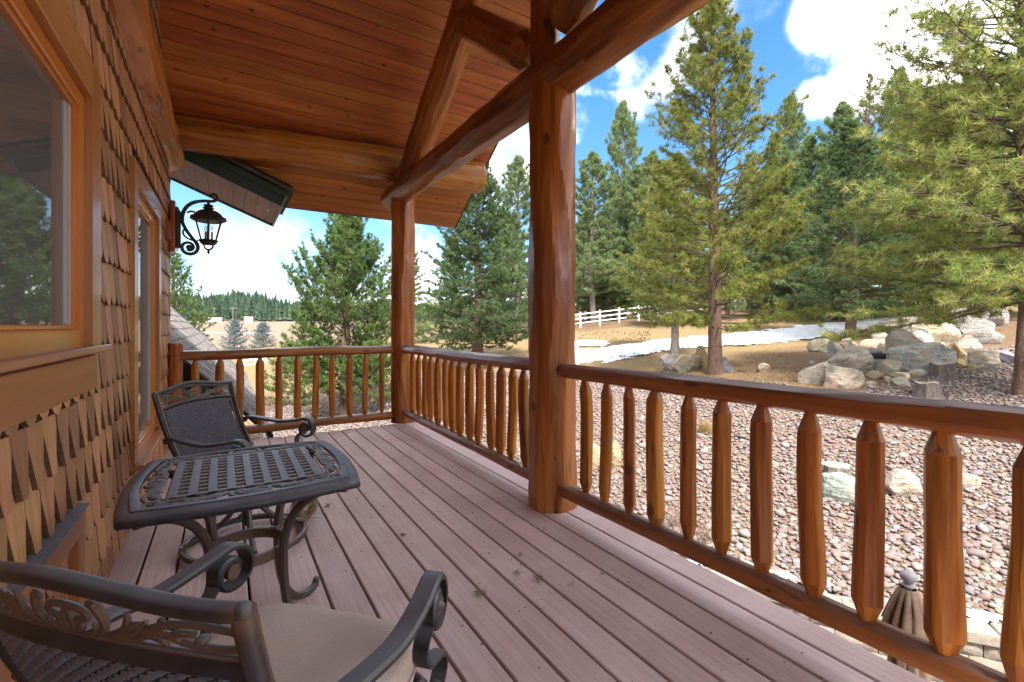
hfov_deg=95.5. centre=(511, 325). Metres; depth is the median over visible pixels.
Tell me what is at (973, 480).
boulder
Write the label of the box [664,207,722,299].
pine tree
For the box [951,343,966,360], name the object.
boulder
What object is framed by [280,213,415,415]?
pine tree
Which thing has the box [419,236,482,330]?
pine tree
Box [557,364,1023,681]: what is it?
railing
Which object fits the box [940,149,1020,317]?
pine tree
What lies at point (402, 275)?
log post
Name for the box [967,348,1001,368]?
boulder
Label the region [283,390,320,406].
dry bush
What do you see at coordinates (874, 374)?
boulder
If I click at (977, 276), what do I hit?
pine tree
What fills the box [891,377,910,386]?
boulder
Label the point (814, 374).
boulder
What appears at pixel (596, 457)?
boulder
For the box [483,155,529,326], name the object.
pine tree
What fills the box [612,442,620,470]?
boulder
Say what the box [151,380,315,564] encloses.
patio chair
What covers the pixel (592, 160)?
pine tree
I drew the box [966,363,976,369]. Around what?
boulder
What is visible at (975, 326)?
boulder
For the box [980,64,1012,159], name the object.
pine tree
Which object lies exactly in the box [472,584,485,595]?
needle litter
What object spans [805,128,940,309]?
pine tree
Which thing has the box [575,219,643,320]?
pine tree
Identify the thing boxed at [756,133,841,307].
pine tree
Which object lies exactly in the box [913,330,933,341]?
boulder
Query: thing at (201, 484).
bistro table
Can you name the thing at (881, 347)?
boulder
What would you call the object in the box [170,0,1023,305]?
sky
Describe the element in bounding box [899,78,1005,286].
pine tree
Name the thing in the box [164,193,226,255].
wall lantern
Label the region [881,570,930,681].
patio umbrella
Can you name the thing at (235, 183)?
house roof
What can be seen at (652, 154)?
pine tree
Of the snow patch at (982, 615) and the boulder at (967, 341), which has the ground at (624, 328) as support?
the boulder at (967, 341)
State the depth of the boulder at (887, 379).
13.15 m
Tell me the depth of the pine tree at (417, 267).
39.67 m
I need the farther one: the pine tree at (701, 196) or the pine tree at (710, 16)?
the pine tree at (701, 196)
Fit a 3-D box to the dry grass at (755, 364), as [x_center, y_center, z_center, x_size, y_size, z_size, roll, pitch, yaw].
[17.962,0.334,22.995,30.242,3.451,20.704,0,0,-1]
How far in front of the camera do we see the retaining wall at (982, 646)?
4.68 m
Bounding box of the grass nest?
[272,499,323,529]
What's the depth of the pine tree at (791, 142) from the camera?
53.35 m
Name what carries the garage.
on the ground at (624, 328)
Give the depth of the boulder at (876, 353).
16.03 m
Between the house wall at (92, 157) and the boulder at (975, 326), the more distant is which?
the boulder at (975, 326)
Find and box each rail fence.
[243,358,266,364]
[575,297,755,327]
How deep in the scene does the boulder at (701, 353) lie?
17.36 m
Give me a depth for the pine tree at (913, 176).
24.30 m
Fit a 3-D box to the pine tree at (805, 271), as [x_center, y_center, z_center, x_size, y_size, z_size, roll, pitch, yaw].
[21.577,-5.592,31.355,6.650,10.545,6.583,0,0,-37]
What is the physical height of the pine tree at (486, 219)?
9.768 m
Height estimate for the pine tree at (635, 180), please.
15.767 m
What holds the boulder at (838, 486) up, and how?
on the ground at (624, 328)
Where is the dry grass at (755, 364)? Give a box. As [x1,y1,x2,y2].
[576,316,984,391]
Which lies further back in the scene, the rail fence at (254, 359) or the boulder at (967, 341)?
the rail fence at (254, 359)
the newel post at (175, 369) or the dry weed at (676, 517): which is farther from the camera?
the dry weed at (676, 517)
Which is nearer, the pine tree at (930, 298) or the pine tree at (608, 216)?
the pine tree at (930, 298)
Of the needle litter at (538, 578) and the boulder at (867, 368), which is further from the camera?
the boulder at (867, 368)
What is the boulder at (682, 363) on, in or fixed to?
on the ground at (624, 328)
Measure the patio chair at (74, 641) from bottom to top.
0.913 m
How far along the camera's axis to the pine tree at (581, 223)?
55.40 m
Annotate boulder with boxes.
[592,443,599,468]
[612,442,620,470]
[659,353,676,370]
[672,354,698,372]
[694,345,707,367]
[722,357,733,371]
[757,363,769,371]
[798,362,830,384]
[806,338,829,352]
[822,472,854,506]
[823,365,865,389]
[825,346,873,369]
[827,341,842,358]
[840,338,857,348]
[858,339,884,348]
[859,359,884,372]
[864,370,884,378]
[864,381,875,387]
[867,347,885,358]
[871,332,886,338]
[874,316,929,333]
[875,359,901,374]
[877,342,885,352]
[883,376,890,383]
[885,328,922,351]
[885,469,922,497]
[886,342,956,371]
[889,372,909,378]
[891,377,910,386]
[906,368,927,375]
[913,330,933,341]
[927,322,960,345]
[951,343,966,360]
[953,315,995,333]
[955,359,967,366]
[957,335,982,347]
[962,473,981,487]
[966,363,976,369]
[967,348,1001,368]
[974,328,1004,343]
[982,309,1009,325]
[995,350,1013,364]
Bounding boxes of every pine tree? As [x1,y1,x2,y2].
[170,249,218,341]
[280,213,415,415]
[378,249,438,336]
[414,162,528,352]
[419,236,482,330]
[461,210,527,324]
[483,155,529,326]
[575,150,638,323]
[575,202,619,319]
[575,216,605,320]
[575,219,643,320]
[582,98,660,317]
[593,178,633,317]
[594,164,677,317]
[609,150,743,354]
[628,0,831,374]
[628,149,686,312]
[630,235,693,321]
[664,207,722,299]
[684,181,724,298]
[688,213,776,318]
[721,166,791,306]
[735,144,807,305]
[742,203,797,300]
[755,189,824,313]
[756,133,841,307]
[760,117,951,339]
[768,92,813,260]
[771,99,877,303]
[772,165,878,319]
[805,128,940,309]
[818,0,1023,396]
[827,77,1020,314]
[862,71,880,212]
[869,65,927,138]
[888,127,1016,305]
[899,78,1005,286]
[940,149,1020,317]
[963,78,1023,291]
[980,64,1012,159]
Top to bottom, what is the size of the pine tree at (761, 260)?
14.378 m
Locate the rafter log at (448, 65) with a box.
[396,0,487,179]
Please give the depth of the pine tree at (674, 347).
22.64 m
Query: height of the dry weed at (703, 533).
0.633 m
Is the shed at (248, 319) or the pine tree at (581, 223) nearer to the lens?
the pine tree at (581, 223)
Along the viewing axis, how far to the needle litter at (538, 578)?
2.27 m
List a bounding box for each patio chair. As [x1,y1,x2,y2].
[0,541,447,681]
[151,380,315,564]
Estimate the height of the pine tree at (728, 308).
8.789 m
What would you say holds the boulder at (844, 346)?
on the ground at (624, 328)
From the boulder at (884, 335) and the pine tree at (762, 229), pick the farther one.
the pine tree at (762, 229)
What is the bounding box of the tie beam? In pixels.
[380,0,711,209]
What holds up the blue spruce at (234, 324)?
on the ground at (624, 328)
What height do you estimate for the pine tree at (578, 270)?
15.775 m
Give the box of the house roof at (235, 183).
[170,150,294,226]
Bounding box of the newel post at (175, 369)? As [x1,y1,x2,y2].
[167,343,182,447]
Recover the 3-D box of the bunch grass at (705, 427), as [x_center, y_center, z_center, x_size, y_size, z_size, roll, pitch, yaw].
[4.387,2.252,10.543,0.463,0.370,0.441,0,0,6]
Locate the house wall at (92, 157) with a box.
[0,0,184,681]
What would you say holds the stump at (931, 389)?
on the ground at (624, 328)
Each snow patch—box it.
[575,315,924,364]
[575,340,609,346]
[687,559,832,587]
[966,608,1001,622]
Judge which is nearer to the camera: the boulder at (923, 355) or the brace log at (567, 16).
the brace log at (567, 16)
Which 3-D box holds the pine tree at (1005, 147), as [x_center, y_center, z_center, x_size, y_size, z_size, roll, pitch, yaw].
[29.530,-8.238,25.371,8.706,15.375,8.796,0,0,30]
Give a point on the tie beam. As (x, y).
(605, 35)
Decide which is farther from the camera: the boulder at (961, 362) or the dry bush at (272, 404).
the dry bush at (272, 404)
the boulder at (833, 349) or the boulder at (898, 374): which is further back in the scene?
the boulder at (833, 349)
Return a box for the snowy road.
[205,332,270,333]
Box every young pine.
[264,338,337,406]
[340,339,390,404]
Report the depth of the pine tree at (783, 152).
43.58 m
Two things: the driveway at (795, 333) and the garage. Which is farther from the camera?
the driveway at (795, 333)
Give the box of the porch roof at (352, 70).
[157,0,529,228]
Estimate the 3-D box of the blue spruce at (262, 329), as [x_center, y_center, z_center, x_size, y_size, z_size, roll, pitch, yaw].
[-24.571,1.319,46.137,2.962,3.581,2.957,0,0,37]
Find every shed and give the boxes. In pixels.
[208,317,221,321]
[244,317,252,321]
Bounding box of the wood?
[170,288,523,320]
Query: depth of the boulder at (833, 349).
16.99 m
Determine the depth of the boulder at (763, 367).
15.74 m
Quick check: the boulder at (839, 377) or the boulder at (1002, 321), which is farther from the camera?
the boulder at (1002, 321)
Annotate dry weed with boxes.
[665,482,700,532]
[670,497,733,543]
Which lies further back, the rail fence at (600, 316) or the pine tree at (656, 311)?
the rail fence at (600, 316)
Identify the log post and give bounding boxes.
[391,197,415,423]
[528,77,577,513]
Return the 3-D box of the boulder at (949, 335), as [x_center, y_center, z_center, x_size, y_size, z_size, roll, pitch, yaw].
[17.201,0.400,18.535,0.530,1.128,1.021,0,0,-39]
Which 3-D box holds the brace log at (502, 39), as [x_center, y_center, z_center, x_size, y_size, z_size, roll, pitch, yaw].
[-0.139,-2.455,3.934,0.288,0.293,1.418,-24,47,-10]
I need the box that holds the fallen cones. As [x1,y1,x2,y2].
[579,330,649,339]
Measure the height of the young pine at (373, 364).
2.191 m
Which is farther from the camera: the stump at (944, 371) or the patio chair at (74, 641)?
the stump at (944, 371)
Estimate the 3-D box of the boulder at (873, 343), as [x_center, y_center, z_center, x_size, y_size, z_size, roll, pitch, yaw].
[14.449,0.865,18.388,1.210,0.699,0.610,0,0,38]
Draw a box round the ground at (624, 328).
[180,298,1023,624]
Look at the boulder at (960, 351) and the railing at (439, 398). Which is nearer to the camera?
the railing at (439, 398)
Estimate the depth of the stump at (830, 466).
7.83 m
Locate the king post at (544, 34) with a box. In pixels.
[530,0,559,63]
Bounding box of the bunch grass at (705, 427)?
[698,417,711,434]
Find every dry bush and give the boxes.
[265,390,293,409]
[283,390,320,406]
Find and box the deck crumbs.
[166,432,802,673]
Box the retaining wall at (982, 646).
[701,566,1005,681]
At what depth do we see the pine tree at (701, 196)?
55.41 m
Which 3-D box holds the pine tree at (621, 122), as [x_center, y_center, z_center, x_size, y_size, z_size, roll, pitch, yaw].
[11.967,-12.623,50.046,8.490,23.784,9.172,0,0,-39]
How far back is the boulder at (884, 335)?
20.73 m
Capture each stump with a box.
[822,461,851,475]
[912,381,943,398]
[928,362,956,379]
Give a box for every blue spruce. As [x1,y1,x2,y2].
[218,319,252,349]
[249,321,279,347]
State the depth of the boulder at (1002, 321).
22.04 m
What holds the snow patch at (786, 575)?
on the stone bed
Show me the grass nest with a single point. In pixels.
(310, 511)
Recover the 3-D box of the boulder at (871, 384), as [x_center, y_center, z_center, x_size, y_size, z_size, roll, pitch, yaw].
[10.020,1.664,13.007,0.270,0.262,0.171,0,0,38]
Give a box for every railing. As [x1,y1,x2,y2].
[179,345,392,433]
[401,345,528,479]
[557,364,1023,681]
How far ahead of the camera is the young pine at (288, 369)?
14.45 m
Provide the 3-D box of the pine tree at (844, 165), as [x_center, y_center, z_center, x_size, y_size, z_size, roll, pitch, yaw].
[17.975,-5.071,24.316,8.075,11.693,7.787,0,0,-4]
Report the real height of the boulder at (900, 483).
0.510 m
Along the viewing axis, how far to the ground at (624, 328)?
15.21 m
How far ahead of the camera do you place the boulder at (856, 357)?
14.71 m
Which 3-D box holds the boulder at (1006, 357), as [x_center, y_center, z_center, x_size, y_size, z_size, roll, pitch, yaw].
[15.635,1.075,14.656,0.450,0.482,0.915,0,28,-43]
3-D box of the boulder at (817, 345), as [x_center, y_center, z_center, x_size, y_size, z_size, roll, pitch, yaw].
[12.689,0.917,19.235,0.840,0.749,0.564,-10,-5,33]
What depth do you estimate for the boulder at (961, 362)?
14.64 m
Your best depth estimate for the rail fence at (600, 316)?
40.21 m
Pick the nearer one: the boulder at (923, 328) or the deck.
the deck
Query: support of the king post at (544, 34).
on the tie beam
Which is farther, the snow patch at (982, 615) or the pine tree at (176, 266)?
the pine tree at (176, 266)
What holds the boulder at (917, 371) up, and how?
on the ground at (624, 328)
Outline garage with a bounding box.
[170,306,272,438]
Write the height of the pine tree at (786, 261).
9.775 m
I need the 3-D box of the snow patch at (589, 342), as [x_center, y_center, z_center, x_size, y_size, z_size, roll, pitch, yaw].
[3.733,1.103,28.969,4.618,0.412,4.202,0,0,2]
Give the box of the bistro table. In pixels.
[113,440,360,634]
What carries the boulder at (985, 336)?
on the ground at (624, 328)
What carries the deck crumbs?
on the deck
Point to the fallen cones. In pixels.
(617, 332)
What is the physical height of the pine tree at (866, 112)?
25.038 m
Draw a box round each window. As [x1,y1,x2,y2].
[0,0,111,432]
[127,156,162,475]
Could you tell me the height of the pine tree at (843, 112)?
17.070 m
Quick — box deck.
[100,422,928,681]
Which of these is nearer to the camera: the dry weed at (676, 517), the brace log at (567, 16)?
the brace log at (567, 16)
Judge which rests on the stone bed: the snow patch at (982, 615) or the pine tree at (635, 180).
the snow patch at (982, 615)
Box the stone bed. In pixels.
[247,345,1023,624]
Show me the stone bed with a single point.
(976, 552)
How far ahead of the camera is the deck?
2.27 m
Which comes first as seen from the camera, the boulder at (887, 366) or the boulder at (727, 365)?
the boulder at (887, 366)
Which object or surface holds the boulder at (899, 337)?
on the ground at (624, 328)
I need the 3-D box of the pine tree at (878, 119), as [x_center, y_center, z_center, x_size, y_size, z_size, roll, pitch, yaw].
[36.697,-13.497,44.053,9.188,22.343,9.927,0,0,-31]
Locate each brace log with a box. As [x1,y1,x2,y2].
[453,4,529,71]
[550,0,598,34]
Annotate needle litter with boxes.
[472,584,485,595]
[532,573,544,582]
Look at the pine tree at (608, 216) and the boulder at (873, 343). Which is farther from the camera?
the pine tree at (608, 216)
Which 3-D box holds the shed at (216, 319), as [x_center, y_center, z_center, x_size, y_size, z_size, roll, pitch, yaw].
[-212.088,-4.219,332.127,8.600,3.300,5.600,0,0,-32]
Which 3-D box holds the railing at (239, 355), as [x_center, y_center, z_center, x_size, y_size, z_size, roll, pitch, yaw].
[-2.504,0.725,5.424,2.280,0.963,0.114,0,0,-32]
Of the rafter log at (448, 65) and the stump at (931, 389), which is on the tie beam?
the rafter log at (448, 65)
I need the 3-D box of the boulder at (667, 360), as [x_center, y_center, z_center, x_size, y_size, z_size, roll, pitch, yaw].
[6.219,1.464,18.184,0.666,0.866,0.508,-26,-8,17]
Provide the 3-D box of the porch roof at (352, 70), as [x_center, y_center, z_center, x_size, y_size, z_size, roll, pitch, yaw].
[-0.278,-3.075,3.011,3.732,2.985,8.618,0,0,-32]
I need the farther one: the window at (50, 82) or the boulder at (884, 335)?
the boulder at (884, 335)
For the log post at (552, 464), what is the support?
on the deck
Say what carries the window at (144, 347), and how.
in the house wall at (92, 157)
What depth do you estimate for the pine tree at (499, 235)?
47.51 m
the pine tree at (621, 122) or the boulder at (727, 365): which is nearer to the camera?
the boulder at (727, 365)

